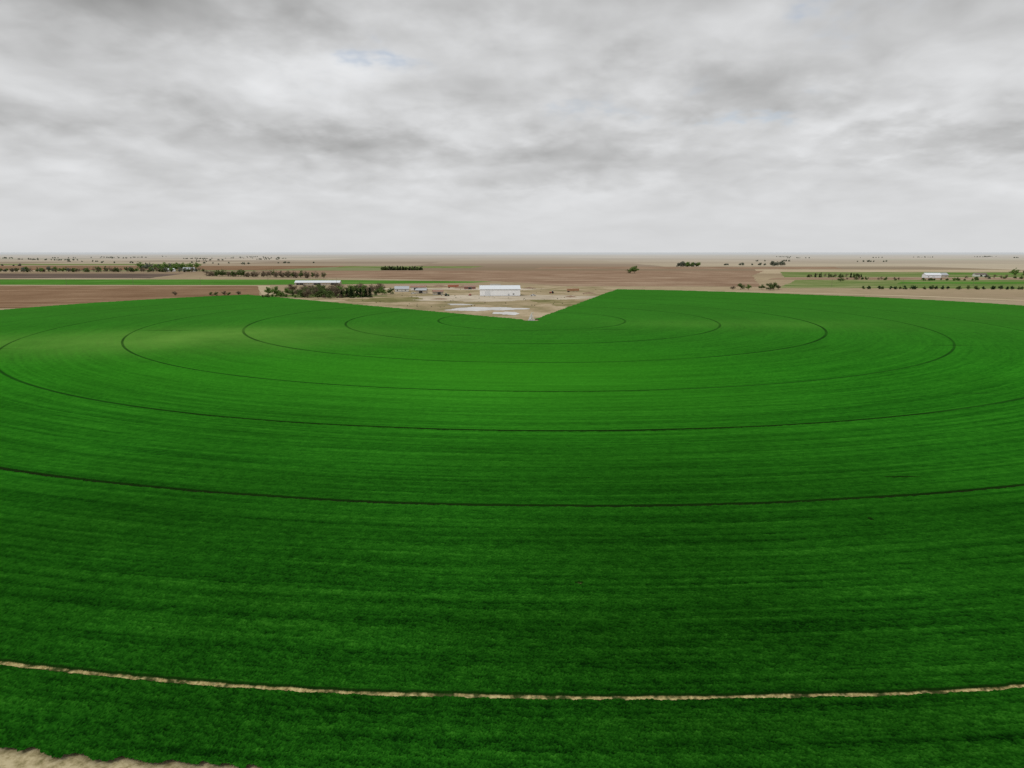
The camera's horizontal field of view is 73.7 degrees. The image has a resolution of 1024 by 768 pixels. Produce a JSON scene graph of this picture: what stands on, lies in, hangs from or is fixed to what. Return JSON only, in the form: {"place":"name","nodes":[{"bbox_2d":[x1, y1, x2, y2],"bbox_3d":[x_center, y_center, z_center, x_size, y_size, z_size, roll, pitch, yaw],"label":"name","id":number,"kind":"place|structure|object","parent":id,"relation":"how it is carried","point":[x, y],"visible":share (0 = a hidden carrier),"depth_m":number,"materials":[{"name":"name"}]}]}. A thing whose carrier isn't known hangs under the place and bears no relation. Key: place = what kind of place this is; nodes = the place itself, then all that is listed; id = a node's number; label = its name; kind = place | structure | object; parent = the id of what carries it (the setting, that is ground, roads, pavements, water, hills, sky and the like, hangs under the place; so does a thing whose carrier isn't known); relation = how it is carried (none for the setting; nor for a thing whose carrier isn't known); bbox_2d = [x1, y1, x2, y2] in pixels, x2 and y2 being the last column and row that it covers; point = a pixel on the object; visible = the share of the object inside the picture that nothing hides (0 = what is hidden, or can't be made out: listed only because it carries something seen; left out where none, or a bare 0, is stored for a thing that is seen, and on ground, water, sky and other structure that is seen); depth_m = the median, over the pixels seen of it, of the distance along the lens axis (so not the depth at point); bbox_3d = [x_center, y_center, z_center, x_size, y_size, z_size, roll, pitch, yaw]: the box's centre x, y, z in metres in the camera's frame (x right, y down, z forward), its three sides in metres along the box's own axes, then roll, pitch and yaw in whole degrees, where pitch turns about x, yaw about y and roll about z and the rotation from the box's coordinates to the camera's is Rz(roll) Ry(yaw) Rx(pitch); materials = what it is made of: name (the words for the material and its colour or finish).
{"place":"outdoors","nodes":[
{"label":"outdoors","id":0,"kind":"place"},
{"bbox_2d":[0,278,142,278],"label":"stubble field","id":1,"kind":"structure","parent":0,"point":[71,278],"depth_m":1186.91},
{"bbox_2d":[0,273,176,277],"bbox_3d":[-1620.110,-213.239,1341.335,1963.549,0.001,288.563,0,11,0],"label":"fallow field","id":2,"kind":"structure","parent":0,"point":[15,275],"depth_m":1339.83,"materials":[{"name":"soil"}]},
{"bbox_2d":[0,264,188,264],"bbox_3d":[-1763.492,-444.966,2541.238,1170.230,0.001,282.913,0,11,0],"label":"green field","id":3,"kind":"structure","parent":0,"point":[80,264],"depth_m":2534.46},
{"bbox_2d":[0,286,259,307],"bbox_3d":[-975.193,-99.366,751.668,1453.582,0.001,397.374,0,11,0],"label":"plowed field","id":4,"kind":"structure","parent":0,"point":[22,296],"depth_m":756.33,"materials":[{"name":"soil"}]},
{"bbox_2d":[0,285,271,294],"bbox_3d":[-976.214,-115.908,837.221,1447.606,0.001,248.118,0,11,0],"label":"dirt track","id":5,"kind":"structure","parent":0,"point":[261,289],"depth_m":937.44,"materials":[{"name":"beige soil"}]},
{"bbox_2d":[0,266,343,269],"bbox_3d":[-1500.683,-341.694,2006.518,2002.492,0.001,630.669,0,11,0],"label":"plowed field","id":6,"kind":"structure","parent":0,"point":[204,267],"depth_m":2038.97,"materials":[{"name":"soil"}]},
{"bbox_2d":[0,279,487,284],"bbox_3d":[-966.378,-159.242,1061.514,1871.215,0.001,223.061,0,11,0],"label":"green field","id":7,"kind":"structure","parent":0,"point":[126,282],"depth_m":1029.70,"materials":[{"name":"green plant"}]},
{"bbox_2d":[269,294,384,297],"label":"grass patch","id":8,"kind":"object","parent":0,"point":[298,296],"visible":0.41,"depth_m":703.81,"materials":[{"name":"green plant"}]},
{"bbox_2d":[343,297,422,302],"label":"weed patch","id":9,"kind":"object","parent":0,"point":[398,299],"visible":0.98,"depth_m":659.13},
{"bbox_2d":[336,266,481,267],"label":"green field","id":10,"kind":"structure","parent":0,"point":[410,266],"depth_m":2180.28,"materials":[{"name":"green plant"}]},
{"bbox_2d":[269,285,638,320],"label":"farmyard","id":11,"kind":"structure","parent":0,"point":[538,310],"depth_m":620.67,"materials":[{"name":"brown soil"}]},
{"bbox_2d":[264,287,272,293],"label":"elm tree","id":12,"kind":"object","parent":11,"relation":"on","point":[267,290],"visible":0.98,"depth_m":721.39,"materials":[{"name":"green plant"}]},
{"bbox_2d":[271,286,281,292],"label":"elm tree","id":13,"kind":"object","parent":11,"relation":"on","point":[274,289],"visible":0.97,"depth_m":714.86,"materials":[{"name":"green plant"}]},
{"bbox_2d":[284,284,296,290],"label":"budding tree","id":14,"kind":"object","parent":11,"relation":"on","point":[290,287],"visible":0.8,"depth_m":760.21,"materials":[{"name":"brown plant"}]},
{"bbox_2d":[295,289,304,295],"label":"cottonwood tree","id":15,"kind":"object","parent":11,"relation":"on","point":[300,292],"visible":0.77,"depth_m":693.69,"materials":[{"name":"green plant"}]},
{"bbox_2d":[303,289,312,297],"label":"budding tree","id":16,"kind":"object","parent":11,"relation":"on","point":[307,293],"visible":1,"depth_m":681.88,"materials":[{"name":"brown plant"}]},
{"bbox_2d":[311,286,319,294],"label":"budding tree","id":17,"kind":"object","parent":11,"relation":"on","point":[316,290],"visible":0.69,"depth_m":693.03,"materials":[{"name":"brown plant"}]},
{"bbox_2d":[261,291,370,297],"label":"shrub thicket","id":18,"kind":"object","parent":11,"relation":"on","point":[294,296],"visible":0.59,"depth_m":695.22,"materials":[{"name":"green plant"}]},
{"bbox_2d":[316,287,325,295],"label":"cottonwood tree","id":19,"kind":"object","parent":11,"relation":"on","point":[321,291],"visible":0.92,"depth_m":687.53,"materials":[{"name":"green plant"}]},
{"bbox_2d":[326,284,338,293],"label":"budding tree","id":20,"kind":"object","parent":11,"relation":"on","point":[332,286],"visible":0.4,"depth_m":704.14,"materials":[{"name":"brown plant"}]},
{"bbox_2d":[332,287,343,296],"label":"budding tree","id":21,"kind":"object","parent":11,"relation":"on","point":[336,291],"visible":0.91,"depth_m":693.32,"materials":[{"name":"brown plant"}]},
{"bbox_2d":[352,285,363,292],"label":"cottonwood tree","id":22,"kind":"object","parent":11,"relation":"on","point":[354,289],"visible":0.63,"depth_m":727.16,"materials":[{"name":"green plant"}]},
{"bbox_2d":[364,284,376,292],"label":"budding tree","id":23,"kind":"object","parent":11,"relation":"on","point":[370,287],"visible":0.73,"depth_m":732.92,"materials":[{"name":"brown plant"}]},
{"bbox_2d":[373,283,386,288],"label":"budding tree","id":24,"kind":"object","parent":11,"relation":"on","point":[378,285],"visible":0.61,"depth_m":766.65,"materials":[{"name":"green plant"}]},
{"bbox_2d":[379,286,386,294],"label":"elm tree","id":25,"kind":"object","parent":11,"relation":"on","point":[382,289],"visible":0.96,"depth_m":734.69,"materials":[{"name":"green plant"}]},
{"bbox_2d":[387,288,394,293],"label":"cottonwood tree","id":26,"kind":"object","parent":11,"relation":"on","point":[390,290],"visible":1,"depth_m":741.67,"materials":[{"name":"green plant"}]},
{"bbox_2d":[410,285,426,289],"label":"farm shed","id":27,"kind":"structure","parent":11,"relation":"on","point":[413,287],"depth_m":815.93,"materials":[{"name":"paint"}]},
{"bbox_2d":[415,288,427,292],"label":"farm shed","id":28,"kind":"structure","parent":11,"relation":"on","point":[421,290],"depth_m":758.79,"materials":[{"name":"beige metal"}]},
{"bbox_2d":[432,290,443,294],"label":"farm shed","id":29,"kind":"structure","parent":11,"relation":"on","point":[437,292],"depth_m":733.62,"materials":[{"name":"beige metal"}]},
{"bbox_2d":[312,288,595,306],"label":"scrub brush","id":30,"kind":"object","parent":11,"relation":"on","point":[471,305],"visible":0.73,"depth_m":638.12,"materials":[{"name":"green plant"}]},
{"bbox_2d":[385,288,533,289],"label":"packed yard","id":31,"kind":"structure","parent":11,"relation":"attached to","point":[457,289],"depth_m":835.87,"materials":[{"name":"beige soil"}]},
{"bbox_2d":[448,307,529,310],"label":"salt pan","id":32,"kind":"object","parent":11,"relation":"on","point":[480,308],"visible":1,"depth_m":554.00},
{"bbox_2d":[410,295,595,301],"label":"packed yard","id":33,"kind":"structure","parent":11,"relation":"attached to","point":[469,298],"depth_m":688.36,"materials":[{"name":"beige soil"}]},
{"bbox_2d":[492,312,518,314],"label":"salt pan","id":34,"kind":"object","parent":11,"relation":"on","point":[510,313],"visible":1,"depth_m":508.67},
{"bbox_2d":[567,288,578,291],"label":"semi trailer","id":35,"kind":"object","parent":11,"relation":"on","point":[573,289],"visible":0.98,"depth_m":782.98,"materials":[{"name":"paint"}]},
{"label":"walls","id":36,"kind":"object","parent":11,"relation":"on","visible":0},
{"bbox_2d":[394,286,408,288],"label":"roof","id":37,"kind":"structure","parent":36,"relation":"on","point":[401,287],"depth_m":790.78,"materials":[{"name":"grey metal"}]},
{"bbox_2d":[464,285,475,288],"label":"farm shed","id":38,"kind":"structure","parent":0,"point":[469,286],"depth_m":839.53,"materials":[{"name":"red metal"}]},
{"bbox_2d":[480,289,519,295],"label":"walls","id":39,"kind":"structure","parent":0,"point":[510,292],"depth_m":711.02,"materials":[{"name":"white metal"}]},
{"bbox_2d":[479,285,520,288],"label":"roof","id":40,"kind":"structure","parent":39,"relation":"on","point":[499,286],"depth_m":715.47,"materials":[{"name":"white metal"}]},
{"bbox_2d":[260,271,761,286],"bbox_3d":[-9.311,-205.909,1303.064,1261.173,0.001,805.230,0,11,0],"label":"plowed field","id":41,"kind":"structure","parent":0,"point":[651,278],"depth_m":1283.05,"materials":[{"name":"soil"}]},
{"bbox_2d":[0,289,1023,767],"bbox_3d":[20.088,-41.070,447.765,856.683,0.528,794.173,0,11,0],"label":"crop field","id":42,"kind":"structure","parent":0,"point":[662,529],"depth_m":110.07,"materials":[{"name":"green plant"}]},
{"bbox_2d":[0,252,1023,767],"bbox_3d":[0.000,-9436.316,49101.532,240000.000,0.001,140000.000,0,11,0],"label":"ground","id":43,"kind":"structure","parent":0,"point":[532,262],"depth_m":2537.28,"materials":[{"name":"beige soil"}]},
{"bbox_2d":[0,266,204,271],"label":"distant tree row","id":44,"kind":"object","parent":43,"relation":"on","point":[84,269],"visible":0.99,"depth_m":1570.23,"materials":[{"name":"green plant"}]},
{"bbox_2d":[135,261,200,269],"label":"distant tree row","id":45,"kind":"object","parent":43,"relation":"on","point":[163,265],"visible":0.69,"depth_m":1701.92,"materials":[{"name":"green plant"}]},
{"bbox_2d":[203,269,325,277],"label":"distant tree row","id":46,"kind":"object","parent":43,"relation":"on","point":[252,274],"visible":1,"depth_m":1249.88,"materials":[{"name":"green plant"}]},
{"bbox_2d":[294,280,341,284],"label":"livestock shed","id":47,"kind":"structure","parent":43,"relation":"on","point":[314,282],"depth_m":952.85,"materials":[{"name":"beige metal"}]},
{"bbox_2d":[380,266,422,269],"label":"distant tree row","id":48,"kind":"object","parent":43,"relation":"on","point":[400,268],"visible":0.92,"depth_m":1724.38,"materials":[{"name":"green plant"}]},
{"bbox_2d":[1,256,1018,265],"bbox_3d":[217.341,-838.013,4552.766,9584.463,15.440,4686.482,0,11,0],"label":"distant trees","id":49,"kind":"object","parent":43,"relation":"on","point":[248,263],"visible":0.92,"depth_m":3807.02,"materials":[{"name":"green plant"}]},
{"bbox_2d":[629,266,638,273],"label":"elm tree","id":50,"kind":"object","parent":43,"relation":"on","point":[634,270],"visible":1,"depth_m":1459.63,"materials":[{"name":"green plant"}]},
{"bbox_2d":[676,261,700,266],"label":"distant tree row","id":51,"kind":"object","parent":43,"relation":"on","point":[687,264],"visible":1,"depth_m":2113.58,"materials":[{"name":"green plant"}]},
{"bbox_2d":[536,267,841,268],"bbox_3d":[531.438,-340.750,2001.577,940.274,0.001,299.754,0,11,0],"label":"plowed field","id":52,"kind":"structure","parent":43,"relation":"on","point":[689,268],"depth_m":1913.69,"materials":[{"name":"soil"}]},
{"bbox_2d":[765,283,774,288],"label":"cottonwood tree","id":53,"kind":"object","parent":43,"relation":"on","point":[769,285],"visible":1,"depth_m":823.50,"materials":[{"name":"green plant"}]},
{"bbox_2d":[770,260,785,265],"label":"distant tree row","id":54,"kind":"object","parent":43,"relation":"on","point":[777,263],"visible":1,"depth_m":2260.74,"materials":[{"name":"green plant"}]},
{"bbox_2d":[807,272,861,277],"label":"distant tree row","id":55,"kind":"object","parent":43,"relation":"on","point":[851,276],"visible":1,"depth_m":1236.79,"materials":[{"name":"green plant"}]},
{"bbox_2d":[847,276,899,279],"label":"distant tree row","id":56,"kind":"object","parent":43,"relation":"on","point":[866,278],"visible":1,"depth_m":1125.96,"materials":[{"name":"green plant"}]},
{"bbox_2d":[862,285,1023,289],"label":"shrub row","id":57,"kind":"object","parent":43,"relation":"on","point":[948,287],"visible":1,"depth_m":839.49,"materials":[{"name":"green plant"}]},
{"bbox_2d":[921,277,978,280],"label":"distant tree row","id":58,"kind":"object","parent":43,"relation":"on","point":[954,279],"visible":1,"depth_m":1100.38,"materials":[{"name":"green plant"}]},
{"bbox_2d":[965,274,1022,278],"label":"distant tree row","id":59,"kind":"object","parent":43,"relation":"on","point":[1000,276],"visible":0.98,"depth_m":1175.47,"materials":[{"name":"green plant"}]},
{"bbox_2d":[0,0,1023,251],"label":"sky","id":60,"kind":"structure","parent":0,"point":[126,125],"materials":[{"name":"grey"}]},
{"bbox_2d":[531,299,582,306],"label":"weed patch","id":61,"kind":"object","parent":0,"point":[567,303],"visible":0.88,"depth_m":619.84,"materials":[{"name":"yellow plant"}]},
{"bbox_2d":[683,290,1023,300],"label":"dirt road","id":62,"kind":"structure","parent":0,"point":[883,295],"depth_m":720.61,"materials":[{"name":"beige soil"}]},
{"bbox_2d":[755,269,1022,273],"bbox_3d":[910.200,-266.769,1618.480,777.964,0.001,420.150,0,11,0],"label":"stubble field","id":63,"kind":"structure","parent":0,"point":[771,271],"depth_m":1704.90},
{"bbox_2d":[775,286,1017,287],"bbox_3d":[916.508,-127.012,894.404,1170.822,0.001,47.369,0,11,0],"label":"green field","id":64,"kind":"structure","parent":0,"point":[884,287],"depth_m":883.19,"materials":[{"name":"green plant"}]},
{"bbox_2d":[772,278,1023,278],"bbox_3d":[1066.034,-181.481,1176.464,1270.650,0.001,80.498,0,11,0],"label":"plowed field","id":65,"kind":"structure","parent":0,"point":[889,278],"depth_m":1185.07,"materials":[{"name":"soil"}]},
{"bbox_2d":[922,274,940,277],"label":"walls","id":66,"kind":"structure","parent":65,"relation":"on","point":[930,276],"depth_m":1209.30,"materials":[{"name":"white metal"}]},
{"bbox_2d":[923,273,940,274],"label":"roof","id":67,"kind":"structure","parent":66,"relation":"on","point":[932,273],"depth_m":1211.58,"materials":[{"name":"white metal"}]},
{"bbox_2d":[781,280,1023,288],"bbox_3d":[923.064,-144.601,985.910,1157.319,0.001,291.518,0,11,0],"label":"pasture","id":68,"kind":"structure","parent":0,"point":[833,283],"depth_m":997.72,"materials":[{"name":"green plant"}]},
{"bbox_2d":[781,272,1023,276],"bbox_3d":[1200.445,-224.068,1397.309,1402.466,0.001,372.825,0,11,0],"label":"pasture","id":69,"kind":"structure","parent":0,"point":[864,274],"depth_m":1399.20,"materials":[{"name":"green plant"}]},
{"bbox_2d":[972,273,987,276],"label":"farm shed","id":70,"kind":"structure","parent":69,"relation":"on","point":[979,274],"depth_m":1280.45,"materials":[{"name":"paint"}]},
{"bbox_2d":[1009,268,1023,274],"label":"distant tree row","id":71,"kind":"object","parent":69,"relation":"on","point":[1014,271],"visible":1,"depth_m":1335.15,"materials":[{"name":"green plant"}]},
{"bbox_2d":[897,282,1023,283],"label":"green field","id":72,"kind":"structure","parent":0,"point":[961,283],"depth_m":996.83,"materials":[{"name":"green plant"}]},
{"bbox_2d":[947,273,1022,273],"bbox_3d":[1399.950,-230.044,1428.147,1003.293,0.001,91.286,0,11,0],"label":"green field","id":73,"kind":"structure","parent":0,"point":[987,273],"depth_m":1464.15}
]}

